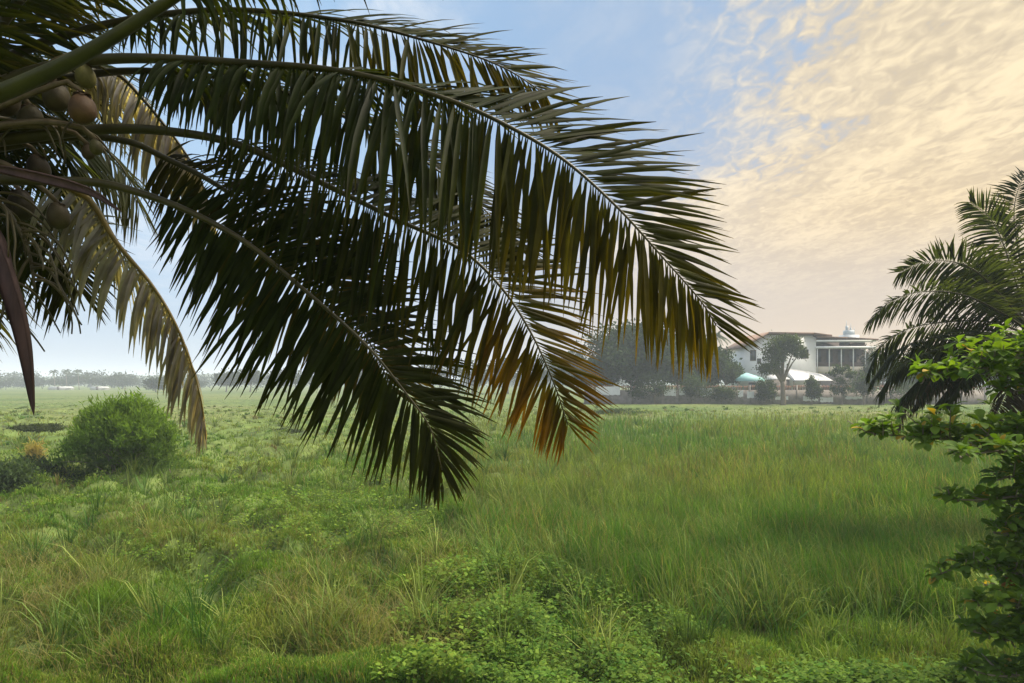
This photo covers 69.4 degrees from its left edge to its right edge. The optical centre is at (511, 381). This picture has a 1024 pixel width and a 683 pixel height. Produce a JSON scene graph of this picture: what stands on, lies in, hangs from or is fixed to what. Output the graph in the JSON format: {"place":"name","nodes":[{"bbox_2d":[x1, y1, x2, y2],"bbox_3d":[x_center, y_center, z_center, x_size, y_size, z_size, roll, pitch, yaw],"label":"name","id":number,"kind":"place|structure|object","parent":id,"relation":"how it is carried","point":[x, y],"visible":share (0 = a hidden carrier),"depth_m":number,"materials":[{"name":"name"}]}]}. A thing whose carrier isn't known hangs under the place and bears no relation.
{"place":"outdoors","nodes":[
{"label":"outdoors","id":0,"kind":"place"},
{"bbox_2d":[1,373,981,384],"bbox_3d":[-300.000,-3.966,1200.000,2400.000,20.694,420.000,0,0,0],"label":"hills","id":1,"kind":"structure","parent":0,"point":[289,384],"depth_m":1094.69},
{"bbox_2d":[0,385,1021,682],"bbox_3d":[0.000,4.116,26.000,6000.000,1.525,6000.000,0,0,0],"label":"ground","id":2,"kind":"structure","parent":0,"point":[16,397],"depth_m":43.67,"materials":[{"name":"green plant"}]},
{"bbox_2d":[0,373,21,388],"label":"broadleaf tree","id":3,"kind":"object","parent":2,"relation":"on","point":[3,383],"visible":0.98,"depth_m":457.45,"materials":[{"name":"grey plant"}]},
{"bbox_2d":[0,453,50,498],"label":"shrub","id":4,"kind":"object","parent":2,"relation":"on","point":[14,476],"visible":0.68,"depth_m":26.97,"materials":[{"name":"green plant"}]},
{"bbox_2d":[13,376,48,388],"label":"broadleaf tree","id":5,"kind":"object","parent":2,"relation":"on","point":[38,382],"visible":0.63,"depth_m":469.65,"materials":[{"name":"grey plant"}]},
{"bbox_2d":[17,433,50,459],"bbox_3d":[-21.919,3.202,33.959,1.408,1.852,1.348,0,0,-31],"label":"dried plant","id":6,"kind":"object","parent":2,"relation":"on","point":[31,450],"visible":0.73,"depth_m":33.88,"materials":[{"name":"brown plant"}]},
{"bbox_2d":[2,422,69,440],"bbox_3d":[-30.637,3.651,48.060,3.576,2.151,3.617,0,0,-14],"label":"shrub","id":7,"kind":"object","parent":2,"relation":"on","point":[44,427],"visible":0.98,"depth_m":47.39,"materials":[{"name":"green plant"}]},
{"bbox_2d":[6,453,96,484],"bbox_3d":[-18.800,3.911,30.047,4.243,2.001,3.245,0,0,27],"label":"shrub","id":8,"kind":"object","parent":2,"relation":"on","point":[46,466],"visible":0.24,"depth_m":29.78,"materials":[{"name":"green plant"}]},
{"bbox_2d":[49,370,58,388],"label":"palm tree","id":9,"kind":"object","parent":2,"relation":"on","point":[54,371],"visible":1,"depth_m":454.82,"materials":[{"name":"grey plant"}]},
{"bbox_2d":[41,376,80,388],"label":"broadleaf tree","id":10,"kind":"object","parent":2,"relation":"on","point":[70,379],"visible":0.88,"depth_m":477.18,"materials":[{"name":"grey plant"}]},
{"bbox_2d":[48,386,73,389],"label":"shed","id":11,"kind":"structure","parent":2,"relation":"on","point":[57,387],"depth_m":433.22,"materials":[{"name":"grey metal"}]},
{"bbox_2d":[60,369,72,388],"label":"palm tree","id":12,"kind":"object","parent":2,"relation":"on","point":[67,371],"visible":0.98,"depth_m":459.82,"materials":[{"name":"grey plant"}]},
{"bbox_2d":[72,369,84,389],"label":"palm tree","id":13,"kind":"object","parent":2,"relation":"on","point":[78,371],"visible":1,"depth_m":451.85,"materials":[{"name":"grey plant"}]},
{"bbox_2d":[71,369,123,388],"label":"broadleaf tree","id":14,"kind":"object","parent":2,"relation":"on","point":[98,382],"visible":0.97,"depth_m":468.47,"materials":[{"name":"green plant"}]},
{"bbox_2d":[90,387,109,389],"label":"shed","id":15,"kind":"structure","parent":2,"relation":"on","point":[99,389],"depth_m":426.22,"materials":[{"name":"grey metal"}]},
{"bbox_2d":[39,386,194,479],"bbox_3d":[-16.292,2.291,30.923,6.092,4.305,4.432,0,0,0],"label":"bush","id":16,"kind":"object","parent":2,"relation":"on","point":[99,430],"visible":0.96,"depth_m":30.19,"materials":[{"name":"green plant"}]},
{"bbox_2d":[106,373,143,388],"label":"broadleaf tree","id":17,"kind":"object","parent":2,"relation":"on","point":[127,381],"visible":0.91,"depth_m":474.07,"materials":[{"name":"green plant"}]},
{"bbox_2d":[141,376,165,391],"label":"broadleaf tree","id":18,"kind":"object","parent":2,"relation":"on","point":[151,383],"visible":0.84,"depth_m":332.97,"materials":[{"name":"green plant"}]},
{"bbox_2d":[181,378,209,388],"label":"broadleaf tree","id":19,"kind":"object","parent":2,"relation":"on","point":[202,384],"visible":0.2,"depth_m":428.83,"materials":[{"name":"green plant"}]},
{"bbox_2d":[211,368,237,391],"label":"broadleaf tree","id":20,"kind":"object","parent":2,"relation":"on","point":[227,382],"visible":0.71,"depth_m":344.65,"materials":[{"name":"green plant"}]},
{"bbox_2d":[231,367,265,391],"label":"broadleaf tree","id":21,"kind":"object","parent":2,"relation":"on","point":[254,379],"visible":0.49,"depth_m":337.89,"materials":[{"name":"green plant"}]},
{"bbox_2d":[0,496,513,682],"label":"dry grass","id":22,"kind":"structure","parent":2,"relation":"on","point":[83,582],"depth_m":13.25,"materials":[{"name":"green plant"}]},
{"bbox_2d":[273,426,301,433],"bbox_3d":[-19.142,4.184,60.516,5.023,1.135,5.348,0,0,24],"label":"shrub","id":23,"kind":"object","parent":2,"relation":"on","point":[292,431],"visible":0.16,"depth_m":60.56,"materials":[{"name":"green plant"}]},
{"bbox_2d":[266,368,312,391],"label":"broadleaf tree","id":24,"kind":"object","parent":2,"relation":"on","point":[296,379],"visible":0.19,"depth_m":327.02,"materials":[{"name":"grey plant"}]},
{"bbox_2d":[0,368,646,387],"bbox_3d":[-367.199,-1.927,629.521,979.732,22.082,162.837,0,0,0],"label":"woods","id":25,"kind":"object","parent":2,"relation":"on","point":[17,376],"visible":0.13,"depth_m":600.92,"materials":[{"name":"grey plant"}]},
{"bbox_2d":[0,0,766,512],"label":"coconut palm","id":26,"kind":"object","parent":2,"relation":"on","point":[84,86],"visible":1,"depth_m":3.95,"materials":[{"name":"green plant"}]},
{"bbox_2d":[416,365,454,387],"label":"broadleaf tree","id":27,"kind":"object","parent":2,"relation":"on","point":[443,375],"visible":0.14,"depth_m":298.93,"materials":[{"name":"grey plant"}]},
{"bbox_2d":[444,358,490,393],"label":"broadleaf tree","id":28,"kind":"object","parent":2,"relation":"on","point":[461,369],"visible":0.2,"depth_m":288.26,"materials":[{"name":"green plant"}]},
{"bbox_2d":[488,358,520,393],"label":"broadleaf tree","id":29,"kind":"object","parent":2,"relation":"on","point":[515,374],"visible":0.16,"depth_m":284.03,"materials":[{"name":"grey plant"}]},
{"bbox_2d":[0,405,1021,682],"bbox_3d":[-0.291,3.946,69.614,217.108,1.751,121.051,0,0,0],"label":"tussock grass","id":30,"kind":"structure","parent":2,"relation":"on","point":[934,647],"depth_m":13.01,"materials":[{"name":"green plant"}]},
{"bbox_2d":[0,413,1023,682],"bbox_3d":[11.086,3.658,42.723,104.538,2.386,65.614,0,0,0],"label":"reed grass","id":31,"kind":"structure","parent":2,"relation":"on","point":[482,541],"depth_m":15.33,"materials":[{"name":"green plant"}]},
{"bbox_2d":[0,441,1023,682],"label":"leafy weeds","id":32,"kind":"object","parent":2,"relation":"on","point":[467,666],"visible":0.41,"depth_m":11.65,"materials":[{"name":"green plant"}]},
{"bbox_2d":[521,351,573,391],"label":"broadleaf tree","id":33,"kind":"object","parent":2,"relation":"on","point":[545,373],"visible":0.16,"depth_m":267.70,"materials":[{"name":"green plant"}]},
{"bbox_2d":[554,348,587,393],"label":"broadleaf tree","id":34,"kind":"object","parent":2,"relation":"on","point":[576,354],"visible":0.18,"depth_m":251.31,"materials":[{"name":"green plant"}]},
{"bbox_2d":[573,355,594,388],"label":"broadleaf tree","id":35,"kind":"object","parent":2,"relation":"on","point":[581,375],"visible":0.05,"depth_m":158.88,"materials":[{"name":"green plant"}]},
{"bbox_2d":[580,407,652,414],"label":"shrub","id":36,"kind":"object","parent":2,"relation":"on","point":[601,411],"visible":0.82,"depth_m":95.26,"materials":[{"name":"green plant"}]},
{"bbox_2d":[576,318,696,389],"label":"broadleaf tree","id":37,"kind":"object","parent":2,"relation":"on","point":[617,364],"visible":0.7,"depth_m":150.47,"materials":[{"name":"green plant"}]},
{"bbox_2d":[625,370,682,403],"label":"shrub","id":38,"kind":"object","parent":2,"relation":"on","point":[638,392],"visible":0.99,"depth_m":146.66,"materials":[{"name":"green plant"}]},
{"bbox_2d":[338,410,1023,626],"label":"seeding grass","id":39,"kind":"structure","parent":2,"relation":"on","point":[760,534],"depth_m":20.20,"materials":[{"name":"green plant"}]},
{"bbox_2d":[659,338,721,387],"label":"broadleaf tree","id":40,"kind":"object","parent":2,"relation":"on","point":[681,381],"depth_m":162.29,"materials":[{"name":"green plant"}]},
{"bbox_2d":[679,371,715,403],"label":"shrub","id":41,"kind":"object","parent":2,"relation":"on","point":[692,388],"visible":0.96,"depth_m":146.75,"materials":[{"name":"green plant"}]},
{"bbox_2d":[676,338,742,388],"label":"broadleaf tree","id":42,"kind":"object","parent":2,"relation":"on","point":[713,379],"visible":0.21,"depth_m":155.29,"materials":[{"name":"green plant"}]},
{"bbox_2d":[706,384,740,403],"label":"shrub","id":43,"kind":"object","parent":2,"relation":"on","point":[721,391],"visible":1,"depth_m":146.35,"materials":[{"name":"green plant"}]},
{"bbox_2d":[711,346,744,384],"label":"broadleaf tree","id":44,"kind":"object","parent":2,"relation":"on","point":[733,371],"visible":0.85,"depth_m":154.37,"materials":[{"name":"green plant"}]},
{"bbox_2d":[735,373,764,381],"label":"awning","id":45,"kind":"object","parent":2,"relation":"on","point":[746,377],"visible":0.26,"depth_m":152.37,"materials":[{"name":"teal fabric"}]},
{"bbox_2d":[754,377,779,404],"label":"shrub","id":46,"kind":"object","parent":2,"relation":"on","point":[765,391],"visible":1,"depth_m":146.57,"materials":[{"name":"green plant"}]},
{"bbox_2d":[763,375,789,389],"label":"tin shed","id":47,"kind":"structure","parent":2,"relation":"on","point":[777,382],"depth_m":154.30,"materials":[{"name":"white metal"}]},
{"bbox_2d":[751,330,809,404],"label":"broadleaf tree","id":48,"kind":"object","parent":2,"relation":"on","point":[794,348],"visible":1,"depth_m":143.30,"materials":[{"name":"green plant"}]},
{"bbox_2d":[584,385,985,404],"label":"boundary wall","id":49,"kind":"structure","parent":2,"relation":"on","point":[796,395],"depth_m":149.00,"materials":[{"name":"grey concrete"}]},
{"bbox_2d":[596,386,619,394],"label":"hung cloth","id":50,"kind":"object","parent":49,"relation":"attached to","point":[613,390],"visible":0.78,"depth_m":148.88,"materials":[{"name":"white fabric"}]},
{"bbox_2d":[664,389,675,395],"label":"hung cloth","id":51,"kind":"object","parent":49,"relation":"attached to","point":[671,393],"visible":0.72,"depth_m":148.88,"materials":[{"name":"white fabric"}]},
{"bbox_2d":[747,391,753,397],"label":"hung cloth","id":52,"kind":"object","parent":49,"relation":"attached to","point":[750,394],"visible":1,"depth_m":148.88,"materials":[{"name":"white fabric"}]},
{"bbox_2d":[803,396,817,400],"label":"hung cloth","id":53,"kind":"object","parent":49,"relation":"attached to","point":[806,399],"visible":0.56,"depth_m":148.87,"materials":[{"name":"white fabric"}]},
{"bbox_2d":[820,397,832,401],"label":"hung cloth","id":54,"kind":"object","parent":49,"relation":"attached to","point":[829,399],"visible":0.94,"depth_m":148.87,"materials":[{"name":"white fabric"}]},
{"bbox_2d":[845,396,861,398],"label":"hung cloth","id":55,"kind":"object","parent":49,"relation":"attached to","point":[849,397],"visible":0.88,"depth_m":148.88,"materials":[{"name":"white fabric"}]},
{"bbox_2d":[723,332,878,389],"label":"house","id":56,"kind":"structure","parent":2,"relation":"on","point":[825,351],"depth_m":162.00,"materials":[{"name":"white paint"}]},
{"bbox_2d":[750,350,755,360],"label":"window","id":57,"kind":"structure","parent":56,"relation":"in","point":[753,353],"depth_m":161.96,"materials":[{"name":"grey glass"}]},
{"bbox_2d":[749,382,756,389],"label":"window","id":58,"kind":"structure","parent":56,"relation":"in","point":[750,383],"depth_m":161.96,"materials":[{"name":"glass"}]},
{"bbox_2d":[816,350,821,361],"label":"window","id":59,"kind":"structure","parent":56,"relation":"in","point":[819,351],"depth_m":165.16,"materials":[{"name":"grey glass"}]},
{"bbox_2d":[816,342,823,345],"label":"window","id":60,"kind":"structure","parent":56,"relation":"in","point":[817,343],"depth_m":165.16,"materials":[{"name":"grey glass"}]},
{"bbox_2d":[825,350,832,361],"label":"window","id":61,"kind":"structure","parent":56,"relation":"in","point":[826,351],"depth_m":165.16,"materials":[{"name":"grey glass"}]},
{"bbox_2d":[837,350,844,361],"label":"window","id":62,"kind":"structure","parent":56,"relation":"in","point":[838,351],"depth_m":165.16,"materials":[{"name":"grey glass"}]},
{"bbox_2d":[839,342,849,345],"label":"window","id":63,"kind":"structure","parent":56,"relation":"in","point":[840,343],"depth_m":165.16,"materials":[{"name":"grey glass"}]},
{"bbox_2d":[849,350,856,361],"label":"window","id":64,"kind":"structure","parent":56,"relation":"in","point":[850,351],"depth_m":165.16,"materials":[{"name":"grey glass"}]},
{"bbox_2d":[784,367,832,384],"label":"lean to","id":65,"kind":"object","parent":2,"relation":"on","point":[797,375],"visible":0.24,"depth_m":155.39,"materials":[{"name":"white metal"}]},
{"bbox_2d":[803,374,823,404],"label":"shrub","id":66,"kind":"object","parent":2,"relation":"on","point":[814,390],"visible":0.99,"depth_m":145.18,"materials":[{"name":"green plant"}]},
{"bbox_2d":[825,363,857,404],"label":"shrub","id":67,"kind":"object","parent":2,"relation":"on","point":[837,369],"visible":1,"depth_m":144.64,"materials":[{"name":"green plant"}]},
{"bbox_2d":[839,320,858,337],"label":"tower building","id":68,"kind":"structure","parent":2,"relation":"on","point":[850,332],"depth_m":264.50,"materials":[{"name":"blue paint"}]},
{"bbox_2d":[849,370,881,404],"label":"shrub","id":69,"kind":"object","parent":2,"relation":"on","point":[862,385],"visible":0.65,"depth_m":145.72,"materials":[{"name":"green plant"}]},
{"bbox_2d":[856,342,917,389],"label":"broadleaf tree","id":70,"kind":"object","parent":2,"relation":"on","point":[863,359],"visible":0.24,"depth_m":161.81,"materials":[{"name":"green plant"}]},
{"bbox_2d":[880,381,934,397],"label":"shrub","id":71,"kind":"object","parent":2,"relation":"on","point":[907,387],"visible":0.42,"depth_m":147.42,"materials":[{"name":"green plant"}]},
{"bbox_2d":[898,354,934,385],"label":"broadleaf tree","id":72,"kind":"object","parent":2,"relation":"on","point":[915,380],"visible":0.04,"depth_m":163.93,"materials":[{"name":"green plant"}]},
{"bbox_2d":[847,317,1023,682],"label":"broadleaf tree","id":73,"kind":"object","parent":2,"relation":"on","point":[1006,437],"visible":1,"depth_m":8.71,"materials":[{"name":"green plant"}]},
{"bbox_2d":[862,166,1023,453],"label":"coconut palm","id":74,"kind":"object","parent":2,"relation":"on","point":[983,284],"visible":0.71,"depth_m":19.75,"materials":[{"name":"green plant"}]},
{"bbox_2d":[981,374,1008,399],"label":"broadleaf tree","id":75,"kind":"object","parent":2,"relation":"on","point":[990,385],"visible":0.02,"depth_m":169.07,"materials":[{"name":"green plant"}]},
{"bbox_2d":[0,0,1023,381],"label":"sky","id":76,"kind":"structure","parent":0,"point":[843,137],"materials":[{"name":"blue"}]},
{"bbox_2d":[706,331,730,385],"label":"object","id":77,"kind":"object","parent":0,"point":[719,335],"visible":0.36,"depth_m":182.19,"materials":[{"name":"green plant"}]}
]}

